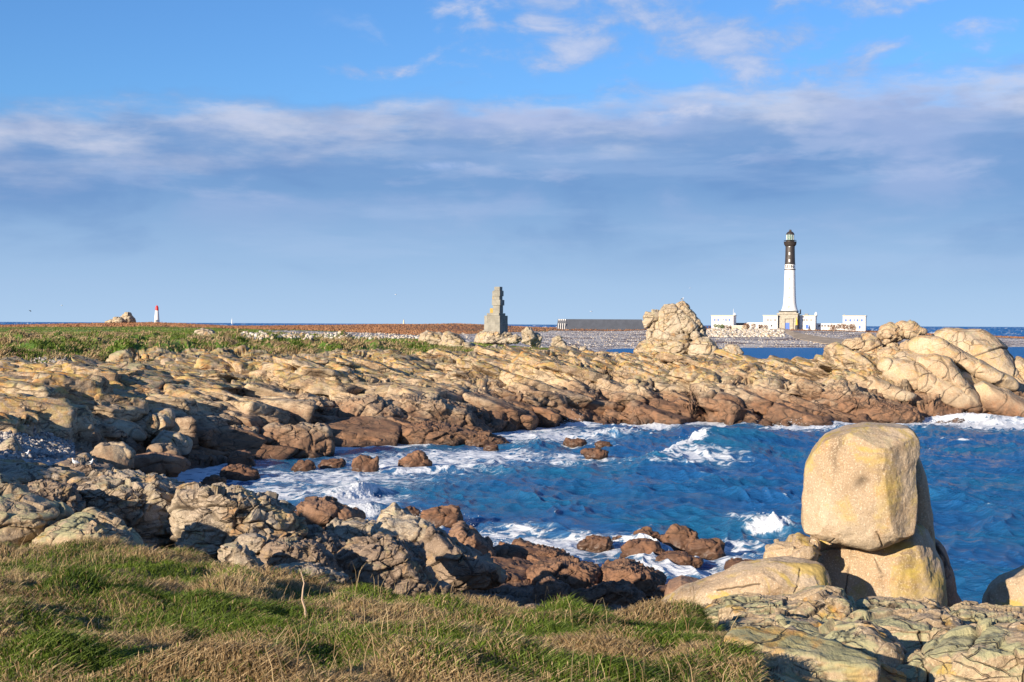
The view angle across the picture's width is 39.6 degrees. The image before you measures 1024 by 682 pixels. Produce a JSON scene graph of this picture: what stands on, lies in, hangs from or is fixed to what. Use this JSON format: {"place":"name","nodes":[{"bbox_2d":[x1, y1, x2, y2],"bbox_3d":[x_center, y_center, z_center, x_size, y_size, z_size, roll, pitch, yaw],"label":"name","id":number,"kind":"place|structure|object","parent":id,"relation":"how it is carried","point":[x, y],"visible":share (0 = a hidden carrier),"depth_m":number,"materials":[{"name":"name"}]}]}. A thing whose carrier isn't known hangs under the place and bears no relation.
{"place":"outdoors","nodes":[
{"label":"outdoors","id":0,"kind":"place"},
{"bbox_2d":[0,533,777,681],"bbox_3d":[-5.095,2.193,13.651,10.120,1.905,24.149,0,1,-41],"label":"meadow ground","id":1,"kind":"structure","parent":0,"point":[77,585],"depth_m":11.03,"materials":[{"name":"green plant"}]},
{"bbox_2d":[1,532,762,681],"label":"dry stems","id":2,"kind":"object","parent":1,"relation":"on","point":[694,598],"visible":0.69,"depth_m":9.03,"materials":[{"name":"beige plant"}]},
{"bbox_2d":[0,322,1023,603],"bbox_3d":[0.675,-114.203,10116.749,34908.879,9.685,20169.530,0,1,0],"label":"sea","id":3,"kind":"structure","parent":0,"point":[736,488],"depth_m":71.12,"materials":[{"name":"liquid"}]},
{"bbox_2d":[200,474,226,485],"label":"sea rock","id":4,"kind":"object","parent":3,"relation":"in","point":[211,479],"visible":0.46,"depth_m":69.27,"materials":[{"name":"stone"}]},
{"bbox_2d":[219,463,259,480],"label":"sea rock","id":5,"kind":"object","parent":3,"relation":"in","point":[240,472],"visible":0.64,"depth_m":72.20,"materials":[{"name":"stone"}]},
{"bbox_2d":[227,450,255,466],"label":"sea rock","id":6,"kind":"object","parent":3,"relation":"in","point":[245,457],"visible":0.59,"depth_m":79.17,"materials":[{"name":"stone"}]},
{"bbox_2d":[291,460,315,471],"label":"sea rock","id":7,"kind":"object","parent":3,"relation":"in","point":[304,466],"visible":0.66,"depth_m":77.14,"materials":[{"name":"stone"}]},
{"bbox_2d":[318,458,345,468],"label":"sea rock","id":8,"kind":"object","parent":3,"relation":"in","point":[333,463],"visible":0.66,"depth_m":78.83,"materials":[{"name":"stone"}]},
{"bbox_2d":[351,454,378,471],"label":"sea rock","id":9,"kind":"object","parent":3,"relation":"in","point":[363,463],"visible":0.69,"depth_m":76.70,"materials":[{"name":"stone"}]},
{"bbox_2d":[398,450,432,466],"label":"sea rock","id":10,"kind":"object","parent":3,"relation":"in","point":[417,458],"visible":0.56,"depth_m":78.48,"materials":[{"name":"stone"}]},
{"bbox_2d":[420,505,463,527],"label":"sea rock","id":11,"kind":"object","parent":3,"relation":"in","point":[448,516],"visible":0.55,"depth_m":56.02,"materials":[{"name":"stone"}]},
{"bbox_2d":[563,437,586,447],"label":"sea rock","id":12,"kind":"object","parent":3,"relation":"in","point":[573,443],"visible":0.96,"depth_m":94.45,"materials":[{"name":"stone"}]},
{"bbox_2d":[580,447,608,459],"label":"sea rock","id":13,"kind":"object","parent":3,"relation":"in","point":[597,453],"visible":0.84,"depth_m":85.67,"materials":[{"name":"stone"}]},
{"bbox_2d":[576,535,614,552],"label":"sea rock","id":14,"kind":"object","parent":3,"relation":"in","point":[595,543],"visible":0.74,"depth_m":50.48,"materials":[{"name":"stone"}]},
{"bbox_2d":[620,538,664,557],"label":"sea rock","id":15,"kind":"object","parent":3,"relation":"in","point":[638,546],"visible":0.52,"depth_m":48.41,"materials":[{"name":"stone"}]},
{"bbox_2d":[633,526,661,541],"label":"sea rock","id":16,"kind":"object","parent":3,"relation":"in","point":[647,530],"visible":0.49,"depth_m":52.14,"materials":[{"name":"stone"}]},
{"bbox_2d":[346,409,992,544],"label":"spray","id":17,"kind":"object","parent":3,"relation":"on","point":[585,423],"visible":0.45,"depth_m":65.75,"materials":[{"name":"white liquid"}]},
{"bbox_2d":[660,523,698,550],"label":"sea rock","id":18,"kind":"object","parent":3,"relation":"in","point":[676,537],"visible":0.59,"depth_m":50.58,"materials":[{"name":"stone"}]},
{"bbox_2d":[655,551,703,568],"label":"sea rock","id":19,"kind":"object","parent":3,"relation":"in","point":[683,558],"visible":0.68,"depth_m":47.05,"materials":[{"name":"stone"}]},
{"bbox_2d":[685,538,725,559],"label":"sea rock","id":20,"kind":"object","parent":3,"relation":"in","point":[710,549],"visible":0.84,"depth_m":49.18,"materials":[{"name":"stone"}]},
{"bbox_2d":[0,345,1023,611],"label":"rocky shore","id":21,"kind":"structure","parent":0,"point":[924,403],"depth_m":116.49,"materials":[{"name":"stone"}]},
{"bbox_2d":[0,473,28,495],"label":"boulder","id":22,"kind":"object","parent":21,"relation":"on","point":[8,485],"visible":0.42,"depth_m":23.68,"materials":[{"name":"stone"}]},
{"bbox_2d":[0,492,73,547],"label":"boulder","id":23,"kind":"object","parent":21,"relation":"on","point":[24,514],"visible":0.84,"depth_m":19.01,"materials":[{"name":"stone"}]},
{"bbox_2d":[0,422,74,465],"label":"pebble cove","id":24,"kind":"object","parent":21,"relation":"on","point":[48,461],"visible":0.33,"depth_m":56.30,"materials":[{"name":"grey gravel"}]},
{"bbox_2d":[0,436,21,450],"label":"boulder","id":25,"kind":"object","parent":24,"relation":"on","point":[12,443],"visible":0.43,"depth_m":56.46,"materials":[{"name":"stone"}]},
{"bbox_2d":[3,356,72,458],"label":"pebbles","id":26,"kind":"object","parent":21,"relation":"on","point":[39,446],"visible":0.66,"depth_m":62.08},
{"bbox_2d":[55,457,112,476],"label":"granite slab","id":27,"kind":"structure","parent":21,"relation":"on","point":[85,469],"depth_m":41.57,"materials":[{"name":"beige stone"}]},
{"bbox_2d":[31,507,147,550],"bbox_3d":[-5.740,2.670,19.088,1.627,0.789,1.509,0,1,0],"label":"boulder","id":28,"kind":"object","parent":21,"relation":"on","point":[92,522],"visible":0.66,"depth_m":18.81,"materials":[{"name":"stone"}]},
{"bbox_2d":[90,442,135,469],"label":"boulder","id":29,"kind":"object","parent":21,"relation":"on","point":[119,455],"visible":0.55,"depth_m":65.14,"materials":[{"name":"stone"}]},
{"bbox_2d":[106,349,133,362],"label":"boulder","id":30,"kind":"object","parent":21,"relation":"on","point":[124,355],"visible":0.6,"depth_m":111.26,"materials":[{"name":"stone"}]},
{"bbox_2d":[67,467,184,548],"bbox_3d":[-7.951,3.530,29.062,2.726,1.797,2.486,0,1,0],"label":"fractured rock","id":31,"kind":"object","parent":21,"relation":"on","point":[138,501],"visible":0.56,"depth_m":28.36,"materials":[{"name":"stone"}]},
{"bbox_2d":[130,452,190,476],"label":"boulder","id":32,"kind":"object","parent":21,"relation":"on","point":[168,464],"visible":0.75,"depth_m":68.18,"materials":[{"name":"stone"}]},
{"bbox_2d":[145,443,180,455],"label":"boulder","id":33,"kind":"object","parent":21,"relation":"on","point":[171,448],"visible":0.51,"depth_m":71.35,"materials":[{"name":"stone"}]},
{"bbox_2d":[151,430,192,454],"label":"boulder","id":34,"kind":"object","parent":21,"relation":"on","point":[182,443],"visible":0.66,"depth_m":75.39,"materials":[{"name":"stone"}]},
{"bbox_2d":[0,459,453,596],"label":"ledges","id":35,"kind":"object","parent":21,"relation":"on","point":[9,463],"depth_m":40.39,"materials":[{"name":"stone"}]},
{"bbox_2d":[0,462,84,483],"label":"boulder","id":36,"kind":"object","parent":35,"relation":"on","point":[23,473],"visible":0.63,"depth_m":32.50,"materials":[{"name":"stone"}]},
{"bbox_2d":[21,479,85,512],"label":"fractured rock","id":37,"kind":"object","parent":35,"relation":"on","point":[68,494],"visible":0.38,"depth_m":26.61,"materials":[{"name":"stone"}]},
{"bbox_2d":[303,524,345,554],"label":"fractured rock","id":38,"kind":"object","parent":35,"relation":"on","point":[332,543],"visible":0.3,"depth_m":28.67,"materials":[{"name":"stone"}]},
{"bbox_2d":[296,496,365,527],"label":"boulder","id":39,"kind":"object","parent":35,"relation":"on","point":[321,511],"visible":0.77,"depth_m":51.05,"materials":[{"name":"stone"}]},
{"bbox_2d":[326,517,376,541],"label":"boulder","id":40,"kind":"object","parent":35,"relation":"on","point":[347,529],"visible":0.39,"depth_m":33.55,"materials":[{"name":"stone"}]},
{"bbox_2d":[370,514,434,542],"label":"boulder","id":41,"kind":"object","parent":35,"relation":"on","point":[412,528],"visible":0.41,"depth_m":31.03,"materials":[{"name":"stone"}]},
{"bbox_2d":[376,502,411,520],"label":"boulder","id":42,"kind":"object","parent":41,"relation":"on","point":[394,509],"visible":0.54,"depth_m":32.22,"materials":[{"name":"stone"}]},
{"bbox_2d":[166,482,307,559],"bbox_3d":[-5.484,3.612,28.647,2.841,1.659,2.487,0,1,0],"label":"fractured rock","id":43,"kind":"object","parent":21,"relation":"on","point":[211,519],"visible":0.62,"depth_m":27.75,"materials":[{"name":"stone"}]},
{"bbox_2d":[217,541,264,570],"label":"boulder","id":44,"kind":"object","parent":21,"relation":"on","point":[242,555],"visible":0.66,"depth_m":23.83,"materials":[{"name":"stone"}]},
{"bbox_2d":[256,536,337,570],"bbox_3d":[-3.872,3.888,25.592,1.473,0.707,1.211,0,1,-16],"label":"fractured rock","id":45,"kind":"object","parent":21,"relation":"on","point":[274,552],"visible":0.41,"depth_m":25.17,"materials":[{"name":"stone"}]},
{"bbox_2d":[234,533,266,552],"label":"boulder","id":46,"kind":"object","parent":45,"relation":"on","point":[255,542],"visible":0.68,"depth_m":25.33,"materials":[{"name":"stone"}]},
{"bbox_2d":[271,562,348,585],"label":"granite slab","id":47,"kind":"structure","parent":21,"relation":"on","point":[342,578],"depth_m":21.40,"materials":[{"name":"grey stone"}]},
{"bbox_2d":[334,531,437,596],"bbox_3d":[-2.449,4.319,27.112,2.161,1.316,1.982,0,1,0],"label":"fractured rock","id":48,"kind":"object","parent":21,"relation":"on","point":[387,557],"visible":0.84,"depth_m":26.38,"materials":[{"name":"stone"}]},
{"bbox_2d":[289,392,512,446],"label":"rock spur","id":49,"kind":"structure","parent":21,"relation":"on","point":[444,426],"depth_m":97.19,"materials":[{"name":"stone"}]},
{"bbox_2d":[398,538,426,562],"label":"fractured rock","id":50,"kind":"object","parent":21,"relation":"on","point":[418,550],"visible":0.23,"depth_m":28.22,"materials":[{"name":"stone"}]},
{"bbox_2d":[425,577,452,596],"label":"boulder","id":51,"kind":"object","parent":21,"relation":"on","point":[442,585],"visible":0.26,"depth_m":26.83,"materials":[{"name":"stone"}]},
{"bbox_2d":[0,342,878,459],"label":"shore ledges","id":52,"kind":"object","parent":21,"relation":"on","point":[65,399],"visible":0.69,"depth_m":103.95,"materials":[{"name":"stone"}]},
{"bbox_2d":[101,418,146,441],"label":"boulder","id":53,"kind":"object","parent":52,"relation":"on","point":[136,432],"visible":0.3,"depth_m":76.31,"materials":[{"name":"stone"}]},
{"bbox_2d":[134,408,174,438],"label":"boulder","id":54,"kind":"object","parent":52,"relation":"on","point":[154,422],"visible":0.61,"depth_m":79.11,"materials":[{"name":"stone"}]},
{"bbox_2d":[260,422,335,458],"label":"fractured rock","id":55,"kind":"object","parent":52,"relation":"on","point":[309,440],"visible":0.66,"depth_m":85.08,"materials":[{"name":"stone"}]},
{"bbox_2d":[36,344,865,395],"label":"ledges","id":56,"kind":"object","parent":21,"relation":"on","point":[816,367],"visible":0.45,"depth_m":121.36,"materials":[{"name":"stone"}]},
{"bbox_2d":[688,337,718,355],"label":"boulder","id":57,"kind":"object","parent":56,"relation":"on","point":[702,345],"visible":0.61,"depth_m":149.97,"materials":[{"name":"stone"}]},
{"bbox_2d":[420,526,507,591],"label":"granite slab","id":58,"kind":"structure","parent":21,"relation":"on","point":[450,560],"depth_m":30.30,"materials":[{"name":"beige stone"}]},
{"bbox_2d":[448,521,496,556],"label":"boulder","id":59,"kind":"object","parent":21,"relation":"on","point":[463,532],"visible":0.38,"depth_m":42.53,"materials":[{"name":"stone"}]},
{"bbox_2d":[494,543,511,558],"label":"boulder","id":60,"kind":"object","parent":21,"relation":"on","point":[502,550],"visible":0.39,"depth_m":44.01,"materials":[{"name":"stone"}]},
{"bbox_2d":[458,537,570,593],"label":"foreshore ledges","id":61,"kind":"object","parent":21,"relation":"on","point":[518,564],"visible":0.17,"depth_m":41.81,"materials":[{"name":"stone"}]},
{"bbox_2d":[526,544,571,556],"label":"fractured rock","id":62,"kind":"object","parent":61,"relation":"on","point":[545,550],"visible":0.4,"depth_m":44.28,"materials":[{"name":"stone"}]},
{"bbox_2d":[526,555,601,588],"bbox_3d":[1.526,6.802,41.131,2.304,1.125,2.714,0,1,0],"label":"fractured rock","id":63,"kind":"object","parent":61,"relation":"on","point":[574,572],"visible":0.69,"depth_m":40.25,"materials":[{"name":"stone"}]},
{"bbox_2d":[598,557,666,597],"bbox_3d":[3.446,6.888,41.146,2.220,1.154,2.521,0,1,0],"label":"fractured rock","id":64,"kind":"object","parent":61,"relation":"on","point":[647,580],"visible":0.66,"depth_m":40.41,"materials":[{"name":"stone"}]},
{"bbox_2d":[533,575,572,603],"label":"fractured rock","id":65,"kind":"object","parent":21,"relation":"on","point":[555,586],"visible":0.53,"depth_m":37.51,"materials":[{"name":"stone"}]},
{"bbox_2d":[572,579,646,606],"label":"fractured rock","id":66,"kind":"object","parent":21,"relation":"on","point":[622,592],"visible":0.55,"depth_m":37.43,"materials":[{"name":"stone"}]},
{"bbox_2d":[633,339,691,354],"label":"rock shoulder","id":67,"kind":"object","parent":21,"relation":"on","point":[677,346],"visible":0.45,"depth_m":151.61,"materials":[{"name":"stone"}]},
{"bbox_2d":[642,301,705,340],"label":"rock pile","id":68,"kind":"object","parent":67,"relation":"on","point":[680,320],"visible":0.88,"depth_m":152.78,"materials":[{"name":"stone"}]},
{"bbox_2d":[761,665,907,681],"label":"lichen shelf","id":69,"kind":"object","parent":21,"relation":"on","point":[782,673],"visible":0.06,"depth_m":9.02,"materials":[{"name":"stone"}]},
{"bbox_2d":[664,575,698,595],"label":"boulder","id":70,"kind":"object","parent":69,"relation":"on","point":[674,584],"visible":0.27,"depth_m":32.90,"materials":[{"name":"stone"}]},
{"bbox_2d":[661,556,830,606],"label":"granite slab","id":71,"kind":"structure","parent":69,"relation":"on","point":[769,576],"depth_m":22.83,"materials":[{"name":"beige stone"}]},
{"bbox_2d":[716,608,827,631],"bbox_3d":[2.304,2.578,12.359,1.188,0.390,1.086,1,1,22],"label":"lichen ledge","id":72,"kind":"object","parent":69,"relation":"on","point":[763,621],"visible":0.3,"depth_m":12.50,"materials":[{"name":"stone"}]},
{"bbox_2d":[703,585,856,626],"bbox_3d":[2.460,2.592,13.535,1.652,0.546,1.239,0,1,0],"label":"lichen ledge","id":73,"kind":"object","parent":69,"relation":"on","point":[821,602],"visible":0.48,"depth_m":13.27,"materials":[{"name":"stone"}]},
{"bbox_2d":[724,614,934,681],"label":"lichened slabs","id":74,"kind":"structure","parent":69,"relation":"on","point":[806,648],"depth_m":9.25,"materials":[{"name":"stone"}]},
{"bbox_2d":[855,596,949,612],"bbox_3d":[3.717,2.639,13.656,0.971,0.379,0.994,0,1,0],"label":"lichen ledge","id":75,"kind":"object","parent":74,"relation":"on","point":[869,602],"visible":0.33,"depth_m":13.54,"materials":[{"name":"stone"}]},
{"bbox_2d":[921,618,1023,681],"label":"lichen ledge","id":76,"kind":"object","parent":74,"relation":"on","point":[986,650],"visible":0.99,"depth_m":9.81,"materials":[{"name":"stone"}]},
{"bbox_2d":[818,618,907,667],"bbox_3d":[2.548,2.457,10.649,0.923,0.684,1.122,0,1,0],"label":"lichen ledge","id":77,"kind":"object","parent":69,"relation":"on","point":[883,645],"visible":0.48,"depth_m":10.37,"materials":[{"name":"stone"}]},
{"bbox_2d":[840,607,967,651],"bbox_3d":[3.431,2.571,12.259,1.213,0.489,1.113,0,1,0],"label":"lichen ledge","id":78,"kind":"object","parent":69,"relation":"on","point":[910,629],"visible":0.51,"depth_m":12.08,"materials":[{"name":"stone"}]},
{"bbox_2d":[895,649,929,681],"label":"lichen ledge","id":79,"kind":"object","parent":69,"relation":"on","point":[912,668],"visible":0.44,"depth_m":10.03,"materials":[{"name":"stone"}]},
{"bbox_2d":[947,600,1023,624],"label":"lichen ledge","id":80,"kind":"object","parent":69,"relation":"on","point":[968,612],"visible":0.45,"depth_m":13.21,"materials":[{"name":"stone"}]},
{"bbox_2d":[763,422,947,606],"bbox_3d":[6.126,3.250,24.749,2.607,3.649,3.470,1,1,35],"label":"balanced rock","id":81,"kind":"object","parent":21,"relation":"on","point":[867,518],"visible":0.83,"depth_m":23.94,"materials":[{"name":"stone"}]},
{"bbox_2d":[820,328,1023,422],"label":"rock headland","id":82,"kind":"structure","parent":21,"relation":"on","point":[976,370],"depth_m":122.40,"materials":[{"name":"stone"}]},
{"bbox_2d":[842,332,908,359],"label":"rock crag","id":83,"kind":"structure","parent":82,"relation":"on","point":[870,344],"depth_m":129.33,"materials":[{"name":"stone"}]},
{"bbox_2d":[876,322,904,342],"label":"perched boulder","id":84,"kind":"object","parent":83,"relation":"on","point":[889,330],"visible":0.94,"depth_m":130.55,"materials":[{"name":"stone"}]},
{"bbox_2d":[895,319,927,339],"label":"perched boulder","id":85,"kind":"object","parent":83,"relation":"on","point":[910,329],"visible":0.77,"depth_m":130.35,"materials":[{"name":"stone"}]},
{"bbox_2d":[935,539,962,606],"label":"boulder","id":86,"kind":"object","parent":21,"relation":"on","point":[953,597],"visible":0.43,"depth_m":25.71,"materials":[{"name":"stone"}]},
{"bbox_2d":[982,565,1023,605],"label":"boulder","id":87,"kind":"object","parent":21,"relation":"on","point":[1006,588],"visible":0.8,"depth_m":26.68,"materials":[{"name":"stone"}]},
{"bbox_2d":[0,323,1023,362],"bbox_3d":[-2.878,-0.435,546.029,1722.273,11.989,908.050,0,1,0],"label":"grassland","id":88,"kind":"structure","parent":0,"point":[375,341],"depth_m":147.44,"materials":[{"name":"green plant"}]},
{"bbox_2d":[105,312,135,322],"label":"rock outcrop","id":89,"kind":"object","parent":88,"relation":"on","point":[126,317],"visible":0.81,"depth_m":687.07,"materials":[{"name":"stone"}]},
{"bbox_2d":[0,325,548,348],"bbox_3d":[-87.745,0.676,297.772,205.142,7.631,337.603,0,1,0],"label":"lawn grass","id":90,"kind":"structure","parent":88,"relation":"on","point":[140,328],"depth_m":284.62,"materials":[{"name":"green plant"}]},
{"bbox_2d":[418,330,442,345],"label":"boulder","id":91,"kind":"object","parent":88,"relation":"on","point":[432,337],"visible":0.45,"depth_m":166.54,"materials":[{"name":"stone"}]},
{"bbox_2d":[439,331,479,347],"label":"boulder","id":92,"kind":"object","parent":88,"relation":"on","point":[449,338],"visible":0.54,"depth_m":164.47,"materials":[{"name":"stone"}]},
{"bbox_2d":[0,322,1023,337],"bbox_3d":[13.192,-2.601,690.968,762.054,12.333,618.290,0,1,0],"label":"heath","id":93,"kind":"object","parent":88,"relation":"on","point":[377,328],"visible":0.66,"depth_m":565.77,"materials":[{"name":"plant"}]},
{"bbox_2d":[521,326,536,345],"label":"boulder","id":94,"kind":"object","parent":88,"relation":"on","point":[528,336],"visible":1,"depth_m":181.39,"materials":[{"name":"stone"}]},
{"bbox_2d":[557,319,644,329],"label":"long shed","id":95,"kind":"structure","parent":88,"relation":"on","point":[613,324],"depth_m":700.54,"materials":[{"name":"grey concrete"}]},
{"bbox_2d":[711,309,736,328],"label":"house","id":96,"kind":"structure","parent":88,"relation":"on","point":[727,320],"depth_m":739.95,"materials":[{"name":"white paint"}]},
{"bbox_2d":[763,315,778,328],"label":"engine house","id":97,"kind":"structure","parent":88,"relation":"on","point":[772,320],"depth_m":740.72,"materials":[{"name":"white paint"}]},
{"bbox_2d":[777,230,800,329],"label":"lighthouse","id":98,"kind":"object","parent":88,"relation":"on","point":[788,313],"visible":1,"depth_m":742.04,"materials":[{"name":"white paint"}]},
{"bbox_2d":[799,312,817,329],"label":"engine house","id":99,"kind":"structure","parent":88,"relation":"on","point":[807,321],"depth_m":742.03,"materials":[{"name":"white paint"}]},
{"bbox_2d":[842,314,866,331],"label":"house","id":100,"kind":"structure","parent":88,"relation":"on","point":[859,321],"depth_m":739.59,"materials":[{"name":"paint"}]},
{"bbox_2d":[0,0,1023,326],"label":"sky","id":101,"kind":"structure","parent":0,"point":[198,161],"materials":[{"name":"blue"}]},
{"bbox_2d":[268,330,1023,351],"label":"pebble beach","id":102,"kind":"structure","parent":0,"point":[621,337],"depth_m":554.08,"materials":[{"name":"grey gravel"}]},
{"bbox_2d":[474,330,512,344],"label":"rock mound","id":103,"kind":"object","parent":102,"relation":"on","point":[490,337],"visible":0.74,"depth_m":198.52,"materials":[{"name":"stone"}]},
{"bbox_2d":[484,287,507,333],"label":"monument","id":104,"kind":"object","parent":103,"relation":"on","point":[496,319],"visible":0.99,"depth_m":199.32,"materials":[{"name":"stone"}]},
{"bbox_2d":[241,330,860,347],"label":"cobbles","id":105,"kind":"object","parent":102,"relation":"on","point":[307,335],"visible":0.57,"depth_m":247.15,"materials":[{"name":"grey stone"}]},
{"bbox_2d":[706,327,785,336],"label":"rubble","id":106,"kind":"object","parent":102,"relation":"on","point":[744,332],"visible":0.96,"depth_m":624.41,"materials":[{"name":"beige stone"}]},
{"bbox_2d":[781,328,844,343],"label":"slipway","id":107,"kind":"structure","parent":102,"relation":"on","point":[813,338],"depth_m":581.70,"materials":[{"name":"concrete"}]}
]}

